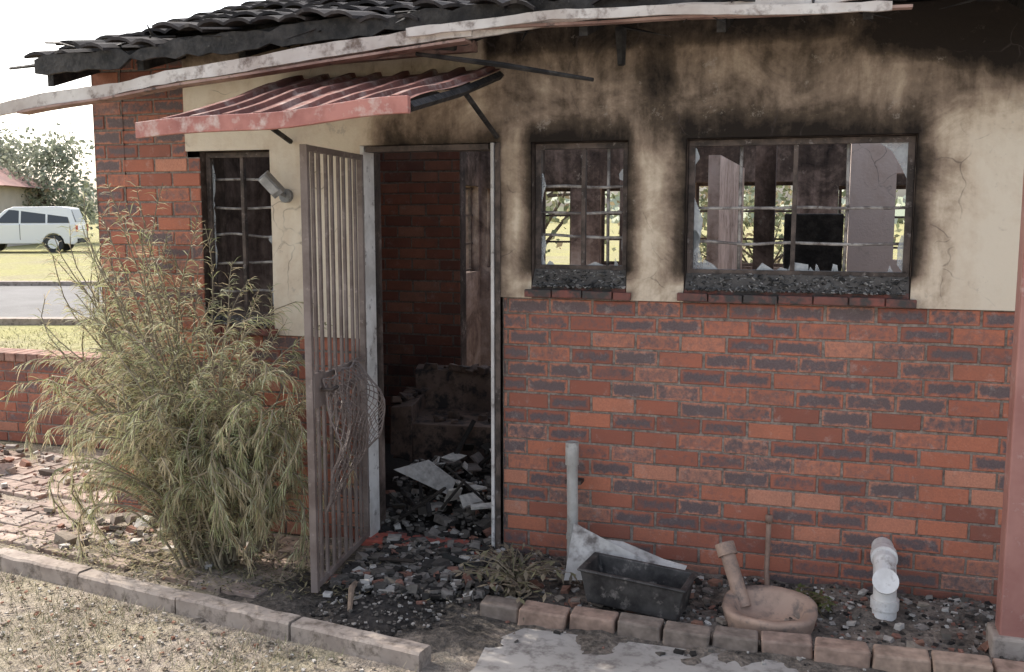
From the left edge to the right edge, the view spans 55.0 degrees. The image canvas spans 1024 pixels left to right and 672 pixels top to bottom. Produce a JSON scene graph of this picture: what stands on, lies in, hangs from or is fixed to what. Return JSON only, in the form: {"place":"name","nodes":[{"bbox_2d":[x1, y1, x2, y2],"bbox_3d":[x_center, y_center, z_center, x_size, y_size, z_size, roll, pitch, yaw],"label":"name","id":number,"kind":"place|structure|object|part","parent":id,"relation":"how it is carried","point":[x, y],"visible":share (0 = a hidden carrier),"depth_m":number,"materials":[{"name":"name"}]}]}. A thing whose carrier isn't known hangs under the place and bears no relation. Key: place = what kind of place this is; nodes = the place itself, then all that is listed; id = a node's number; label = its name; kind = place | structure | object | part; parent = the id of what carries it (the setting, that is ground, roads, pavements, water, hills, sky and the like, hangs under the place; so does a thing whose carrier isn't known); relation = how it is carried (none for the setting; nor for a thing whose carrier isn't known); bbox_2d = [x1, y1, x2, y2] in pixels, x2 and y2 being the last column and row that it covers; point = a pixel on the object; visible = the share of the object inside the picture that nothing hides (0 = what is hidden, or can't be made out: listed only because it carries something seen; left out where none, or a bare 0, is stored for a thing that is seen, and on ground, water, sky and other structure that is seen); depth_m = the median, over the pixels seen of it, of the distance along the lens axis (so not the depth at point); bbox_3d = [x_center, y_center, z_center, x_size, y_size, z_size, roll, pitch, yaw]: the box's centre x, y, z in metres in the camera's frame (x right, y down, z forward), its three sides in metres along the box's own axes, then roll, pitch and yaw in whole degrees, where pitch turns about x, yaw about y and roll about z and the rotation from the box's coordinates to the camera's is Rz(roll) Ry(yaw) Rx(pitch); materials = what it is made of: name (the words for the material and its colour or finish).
{"place":"outdoors","nodes":[
{"label":"outdoors","id":0,"kind":"place"},
{"bbox_2d":[0,328,99,351],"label":"lawn grass","id":1,"kind":"structure","parent":0,"point":[40,339],"depth_m":14.40,"materials":[{"name":"green plant"}]},
{"bbox_2d":[0,286,102,316],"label":"road","id":2,"kind":"structure","parent":0,"point":[20,301],"depth_m":19.24,"materials":[{"name":"grey asphalt"}]},
{"bbox_2d":[0,564,417,671],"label":"dry grass","id":3,"kind":"structure","parent":0,"point":[141,637],"depth_m":4.39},
{"bbox_2d":[0,215,903,671],"bbox_3d":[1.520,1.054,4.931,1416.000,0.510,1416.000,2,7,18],"label":"ground","id":4,"kind":"structure","parent":0,"point":[22,263],"depth_m":4.63,"materials":[{"name":"soil"}]},
{"bbox_2d":[0,121,31,167],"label":"garden tree","id":5,"kind":"object","parent":4,"relation":"on","point":[1,151],"visible":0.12,"depth_m":51.13,"materials":[{"name":"green plant"}]},
{"bbox_2d":[0,186,49,246],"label":"walls","id":6,"kind":"structure","parent":4,"relation":"on","point":[9,197],"depth_m":43.11,"materials":[{"name":"beige paint"}]},
{"bbox_2d":[0,166,61,189],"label":"hip roof","id":7,"kind":"structure","parent":6,"relation":"on","point":[6,180],"depth_m":43.45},
{"bbox_2d":[0,206,89,251],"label":"parked car","id":8,"kind":"object","parent":4,"relation":"on","point":[26,225],"visible":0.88,"depth_m":35.52,"materials":[{"name":"white paint"}]},
{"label":"windows","id":9,"kind":"part","parent":8,"relation":"part of","materials":[{"name":"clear glass"}]},
{"bbox_2d":[0,281,96,285],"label":"kerb","id":10,"kind":"structure","parent":4,"relation":"on","point":[33,283],"depth_m":22.03,"materials":[{"name":"concrete"}]},
{"bbox_2d":[0,123,98,237],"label":"garden tree","id":11,"kind":"object","parent":4,"relation":"on","point":[46,159],"visible":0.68,"depth_m":45.46,"materials":[{"name":"green plant"}]},
{"bbox_2d":[0,317,101,324],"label":"kerb","id":12,"kind":"structure","parent":4,"relation":"on","point":[28,321],"depth_m":16.05,"materials":[{"name":"concrete"}]},
{"bbox_2d":[0,361,109,449],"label":"bricks","id":13,"kind":"object","parent":4,"relation":"on","point":[23,407],"visible":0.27,"depth_m":8.13,"materials":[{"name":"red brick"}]},
{"bbox_2d":[0,348,105,365],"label":"coping","id":14,"kind":"object","parent":13,"relation":"on","point":[16,355],"visible":0.25,"depth_m":8.10,"materials":[{"name":"brick"}]},
{"bbox_2d":[0,450,343,597],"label":"brick paving","id":15,"kind":"structure","parent":4,"relation":"on","point":[22,478],"depth_m":5.79,"materials":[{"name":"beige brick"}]},
{"bbox_2d":[0,444,331,593],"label":"broken brick rubble","id":16,"kind":"object","parent":15,"relation":"on","point":[63,537],"visible":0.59,"depth_m":5.95,"materials":[{"name":"red brick"}]},
{"bbox_2d":[0,515,523,620],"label":"leaf litter","id":17,"kind":"object","parent":15,"relation":"on","point":[175,568],"visible":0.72,"depth_m":5.26,"materials":[{"name":"brown plant"}]},
{"bbox_2d":[0,181,358,576],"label":"drooping shrub","id":18,"kind":"object","parent":4,"relation":"on","point":[203,478],"visible":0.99,"depth_m":5.04,"materials":[{"name":"green plant"}]},
{"bbox_2d":[0,548,430,671],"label":"garden kerb","id":19,"kind":"structure","parent":4,"relation":"on","point":[330,636],"depth_m":4.58,"materials":[{"name":"concrete"}]},
{"bbox_2d":[173,366,490,539],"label":"floor slab","id":20,"kind":"structure","parent":4,"relation":"on","point":[391,463],"depth_m":6.55,"materials":[{"name":"grey concrete"}]},
{"bbox_2d":[326,420,525,603],"bbox_3d":[-0.204,0.870,6.178,1.139,0.544,2.902,2,7,18],"label":"hall rubble","id":21,"kind":"object","parent":20,"relation":"on","point":[447,475],"visible":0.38,"depth_m":5.61,"materials":[{"name":"grey concrete"}]},
{"bbox_2d":[390,363,490,464],"bbox_3d":[-0.282,0.532,6.935,1.091,0.629,0.742,1,7,7],"label":"burnt sofa","id":22,"kind":"object","parent":21,"relation":"on","point":[436,409],"visible":0.67,"depth_m":6.83,"materials":[{"name":"fabric"}]},
{"bbox_2d":[460,151,466,365],"bbox_3d":[-1.000,-0.407,7.964,1.298,2.640,0.115,2,7,18],"label":"hall partition","id":23,"kind":"object","parent":20,"relation":"on","point":[463,256],"visible":0.14,"depth_m":7.74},
{"bbox_2d":[120,50,917,540],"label":"walls","id":24,"kind":"structure","parent":20,"relation":"on","point":[820,174],"depth_m":10.71,"materials":[{"name":"paint"}]},
{"bbox_2d":[91,75,113,510],"bbox_3d":[-1.527,-0.654,9.189,0.001,2.826,6.600,2,7,18],"label":"side mortar","id":25,"kind":"object","parent":24,"relation":"attached to","point":[97,200],"visible":0.01,"depth_m":6.00,"materials":[{"name":"grey concrete"}]},
{"bbox_2d":[198,323,277,335],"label":"red sill","id":26,"kind":"structure","parent":24,"relation":"on","point":[220,329],"depth_m":5.75,"materials":[{"name":"red brick"}]},
{"bbox_2d":[205,315,274,327],"bbox_3d":[-1.601,-0.088,5.790,0.458,0.066,0.105,2,7,18],"label":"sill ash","id":27,"kind":"object","parent":26,"relation":"on","point":[236,318],"visible":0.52,"depth_m":5.81},
{"bbox_2d":[205,152,273,316],"bbox_3d":[-1.580,-0.593,5.792,0.458,0.964,0.040,2,7,18],"label":"frame","id":28,"kind":"object","parent":24,"relation":"attached to","point":[210,157],"visible":0.55,"depth_m":5.80,"materials":[{"name":"metal"}]},
{"bbox_2d":[212,165,273,301],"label":"glass shards","id":29,"kind":"object","parent":28,"relation":"attached to","point":[216,251],"visible":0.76,"depth_m":5.83,"materials":[{"name":"grey"}]},
{"bbox_2d":[215,178,272,292],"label":"burglar bars","id":30,"kind":"object","parent":28,"relation":"attached to","point":[236,233],"visible":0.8,"depth_m":5.82,"materials":[{"name":"grey metal"}]},
{"bbox_2d":[299,144,384,592],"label":"security gate","id":31,"kind":"structure","parent":24,"relation":"attached to","point":[318,393],"depth_m":5.00,"materials":[{"name":"metal"}]},
{"bbox_2d":[380,152,460,443],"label":"hall bricks","id":32,"kind":"object","parent":24,"relation":"attached to","point":[420,253],"visible":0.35,"depth_m":7.78,"materials":[{"name":"red brick"}]},
{"bbox_2d":[380,152,461,437],"bbox_3d":[-1.028,-0.408,7.905,1.320,2.655,0.001,2,7,18],"label":"hall mortar","id":33,"kind":"object","parent":24,"relation":"attached to","point":[425,280],"visible":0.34,"depth_m":7.79,"materials":[{"name":"grey concrete"}]},
{"bbox_2d":[360,143,500,549],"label":"jambs","id":34,"kind":"object","parent":24,"relation":"attached to","point":[367,152],"visible":0.79,"depth_m":5.40,"materials":[{"name":"paint"}]},
{"bbox_2d":[9,0,1023,86],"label":"charred rafters","id":35,"kind":"object","parent":24,"relation":"on","point":[723,25],"visible":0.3,"depth_m":4.79,"materials":[{"name":"black wood"}]},
{"bbox_2d":[24,0,735,58],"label":"roof tiles","id":36,"kind":"object","parent":35,"relation":"on","point":[231,18],"visible":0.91,"depth_m":5.29,"materials":[{"name":"black tile"}]},
{"bbox_2d":[34,0,736,74],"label":"charred fascia","id":37,"kind":"structure","parent":35,"relation":"attached to","point":[337,28],"depth_m":4.95,"materials":[{"name":"black wood"}]},
{"bbox_2d":[0,0,892,115],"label":"broken fascia board","id":38,"kind":"object","parent":35,"relation":"attached to","point":[428,33],"visible":0.99,"depth_m":4.65,"materials":[{"name":"white wood"}]},
{"bbox_2d":[17,4,912,114],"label":"hanging soffit trim","id":39,"kind":"structure","parent":35,"relation":"attached to","point":[395,53],"depth_m":4.90,"materials":[{"name":"grey wood"}]},
{"bbox_2d":[91,59,1014,596],"bbox_3d":[1.208,-0.119,4.894,7.860,2.826,0.001,2,7,18],"label":"front mortar","id":40,"kind":"object","parent":24,"relation":"attached to","point":[771,373],"visible":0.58,"depth_m":5.02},
{"bbox_2d":[92,59,1014,603],"bbox_3d":[1.208,-0.119,4.896,7.851,2.820,0.020,2,7,18],"label":"front facebrick","id":41,"kind":"object","parent":24,"relation":"attached to","point":[830,487],"visible":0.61,"depth_m":5.01,"materials":[{"name":"red brick"}]},
{"bbox_2d":[524,285,630,300],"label":"red sill","id":42,"kind":"structure","parent":24,"relation":"attached to","point":[565,292],"depth_m":5.11,"materials":[{"name":"red brick"}]},
{"bbox_2d":[532,269,625,290],"bbox_3d":[0.350,-0.294,5.137,0.506,0.107,0.104,2,7,18],"label":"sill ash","id":43,"kind":"object","parent":42,"relation":"on","point":[587,279],"visible":1,"depth_m":5.14},
{"bbox_2d":[535,142,627,270],"bbox_3d":[0.368,-0.674,5.155,0.499,0.664,0.040,2,7,18],"label":"frame","id":44,"kind":"object","parent":24,"relation":"attached to","point":[584,147],"visible":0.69,"depth_m":5.15,"materials":[{"name":"metal"}]},
{"bbox_2d":[542,169,622,264],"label":"glass shards","id":45,"kind":"object","parent":44,"relation":"attached to","point":[545,244],"visible":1,"depth_m":5.21,"materials":[{"name":"grey"}]},
{"bbox_2d":[543,149,622,264],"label":"burglar bars","id":46,"kind":"object","parent":44,"relation":"attached to","point":[608,212],"visible":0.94,"depth_m":5.17,"materials":[{"name":"grey metal"}]},
{"bbox_2d":[182,0,1023,338],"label":"front plaster","id":47,"kind":"object","parent":24,"relation":"attached to","point":[946,84],"visible":0.85,"depth_m":4.82,"materials":[{"name":"beige paint"}]},
{"bbox_2d":[258,170,292,202],"bbox_3d":[-1.327,-0.835,5.499,0.135,0.178,0.186,2,7,18],"label":"outdoor wall lamp","id":48,"kind":"object","parent":47,"relation":"attached to","point":[271,184],"visible":1,"depth_m":5.45,"materials":[{"name":"grey metal"}]},
{"bbox_2d":[135,66,503,143],"bbox_3d":[-0.857,-1.147,4.746,1.327,0.438,1.247,2,7,18],"label":"corrugated door canopy","id":49,"kind":"object","parent":47,"relation":"attached to","point":[293,102],"visible":1,"depth_m":4.38,"materials":[{"name":"red metal"}]},
{"bbox_2d":[466,182,905,270],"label":"window frames","id":50,"kind":"structure","parent":24,"relation":"attached to","point":[470,216],"depth_m":11.63,"materials":[{"name":"metal"}]},
{"bbox_2d":[677,278,916,308],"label":"red sill","id":51,"kind":"structure","parent":24,"relation":"attached to","point":[835,299],"depth_m":4.78,"materials":[{"name":"red brick"}]},
{"bbox_2d":[685,273,908,294],"bbox_3d":[1.376,-0.256,4.808,1.056,0.099,0.119,2,7,18],"label":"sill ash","id":52,"kind":"object","parent":51,"relation":"on","point":[813,284],"visible":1,"depth_m":4.82},
{"bbox_2d":[686,135,915,276],"bbox_3d":[1.398,-0.629,4.830,1.056,0.674,0.040,2,7,18],"label":"frame","id":53,"kind":"object","parent":24,"relation":"attached to","point":[910,140],"visible":0.99,"depth_m":4.80,"materials":[{"name":"metal"}]},
{"bbox_2d":[693,143,907,270],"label":"glass shards","id":54,"kind":"object","parent":53,"relation":"attached to","point":[901,154],"visible":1,"depth_m":4.87,"materials":[{"name":"grey"}]},
{"bbox_2d":[698,144,904,270],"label":"burglar bars","id":55,"kind":"object","parent":53,"relation":"attached to","point":[844,244],"visible":0.87,"depth_m":4.85,"materials":[{"name":"grey metal"}]},
{"bbox_2d":[619,143,907,271],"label":"partition walls","id":56,"kind":"structure","parent":20,"relation":"on","point":[875,169],"depth_m":7.47,"materials":[{"name":"pink paint"}]},
{"bbox_2d":[783,214,843,270],"bbox_3d":[1.802,0.124,6.566,0.720,1.870,1.120,2,7,18],"label":"burnt kitchen cabinet","id":57,"kind":"object","parent":20,"relation":"on","point":[819,228],"visible":0.1,"depth_m":6.57,"materials":[{"name":"black wood"}]},
{"bbox_2d":[359,531,496,554],"bbox_3d":[-0.464,1.193,5.603,0.865,0.048,0.190,2,7,18],"label":"red threshold","id":58,"kind":"object","parent":4,"relation":"on","point":[375,538],"visible":0.14,"depth_m":5.63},
{"bbox_2d":[39,171,905,224],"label":"distant tree line","id":59,"kind":"object","parent":4,"relation":"on","point":[899,201],"visible":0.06,"depth_m":140.74,"materials":[{"name":"green plant"}]},
{"bbox_2d":[546,192,619,253],"bbox_3d":[-0.211,-2.543,15.624,5.482,4.943,6.428,2,7,18],"label":"backyard tree","id":60,"kind":"object","parent":4,"relation":"on","point":[550,195],"visible":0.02,"depth_m":16.13,"materials":[{"name":"green plant"}]},
{"bbox_2d":[605,186,902,263],"bbox_3d":[3.800,-2.022,16.073,5.944,3.684,5.317,2,7,18],"label":"backyard tree","id":61,"kind":"object","parent":4,"relation":"on","point":[779,216],"visible":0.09,"depth_m":15.84,"materials":[{"name":"green plant"}]},
{"bbox_2d":[0,0,905,215],"label":"sky","id":62,"kind":"structure","parent":0,"point":[25,25],"materials":[{"name":"white"}]},
{"bbox_2d":[187,537,1023,671],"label":"ashy soil","id":63,"kind":"structure","parent":0,"point":[472,635],"depth_m":4.54,"materials":[{"name":"soil"}]},
{"bbox_2d":[309,590,444,636],"bbox_3d":[-0.642,1.296,4.670,0.636,0.061,0.640,2,7,18],"label":"ash heap","id":64,"kind":"object","parent":63,"relation":"on","point":[390,614],"visible":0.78,"depth_m":4.61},
{"bbox_2d":[452,542,578,604],"bbox_3d":[0.025,1.201,4.886,0.620,0.230,0.650,2,7,18],"label":"withered plant","id":65,"kind":"object","parent":63,"relation":"on","point":[515,583],"visible":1,"depth_m":4.87,"materials":[{"name":"brown plant"}]},
{"bbox_2d":[565,440,583,559],"bbox_3d":[0.324,0.906,5.186,0.085,0.720,0.120,2,7,18],"label":"waste pipe","id":66,"kind":"object","parent":63,"relation":"on","point":[573,480],"visible":0.8,"depth_m":5.13,"materials":[{"name":"grey plastic"}]},
{"bbox_2d":[577,552,697,621],"bbox_3d":[0.600,1.199,4.695,0.525,0.196,0.264,3,8,23],"label":"black metal trough","id":67,"kind":"object","parent":63,"relation":"on","point":[646,588],"visible":1,"depth_m":4.64,"materials":[{"name":"black metal"}]},
{"bbox_2d":[323,544,1022,671],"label":"garden bed debris","id":68,"kind":"object","parent":63,"relation":"on","point":[715,582],"visible":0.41,"depth_m":4.64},
{"bbox_2d":[564,523,686,579],"bbox_3d":[0.569,1.089,4.921,0.608,0.261,0.130,1,7,8],"label":"broken fibre cement sheet","id":69,"kind":"object","parent":68,"relation":"on","point":[585,544],"visible":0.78,"depth_m":4.93,"materials":[{"name":"grey concrete"}]},
{"bbox_2d":[480,595,1023,671],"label":"brick edging","id":70,"kind":"object","parent":63,"relation":"on","point":[888,658],"visible":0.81,"depth_m":4.27,"materials":[{"name":"brown brick"}]},
{"bbox_2d":[764,514,772,584],"bbox_3d":[1.278,1.076,4.914,0.036,0.350,0.112,2,7,18],"label":"thin water pipe","id":71,"kind":"object","parent":63,"relation":"on","point":[768,519],"visible":0.89,"depth_m":4.93,"materials":[{"name":"grey metal"}]},
{"bbox_2d":[722,585,817,639],"bbox_3d":[1.187,1.299,4.540,0.428,0.169,0.388,2,7,18],"label":"drain gully basin","id":72,"kind":"object","parent":63,"relation":"on","point":[771,608],"visible":0.84,"depth_m":4.58,"materials":[{"name":"ceramic"}]},
{"bbox_2d":[715,540,750,607],"bbox_3d":[1.063,1.143,4.718,0.094,0.306,0.240,-3,8,-22],"label":"clay pipe","id":73,"kind":"object","parent":72,"relation":"in","point":[726,551],"visible":0.96,"depth_m":4.70,"materials":[{"name":"ceramic"}]},
{"bbox_2d":[794,583,836,618],"bbox_3d":[1.429,1.282,4.738,0.315,0.135,0.324,2,7,18],"label":"weed tuft","id":74,"kind":"object","parent":63,"relation":"on","point":[817,598],"visible":0.45,"depth_m":4.71,"materials":[{"name":"green plant"}]},
{"bbox_2d":[870,537,898,620],"bbox_3d":[1.766,1.166,4.664,0.129,0.333,0.382,2,7,18],"label":"white pvc drain elbow","id":75,"kind":"object","parent":63,"relation":"on","point":[884,602],"visible":0.97,"depth_m":4.56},
{"bbox_2d":[985,176,1023,660],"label":"veranda post","id":76,"kind":"object","parent":63,"relation":"on","point":[1005,634],"visible":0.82,"depth_m":4.15,"materials":[{"name":"paint"}]},
{"bbox_2d":[469,628,798,671],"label":"concrete path","id":77,"kind":"structure","parent":0,"point":[545,651],"depth_m":4.17,"materials":[{"name":"grey concrete"}]}
]}

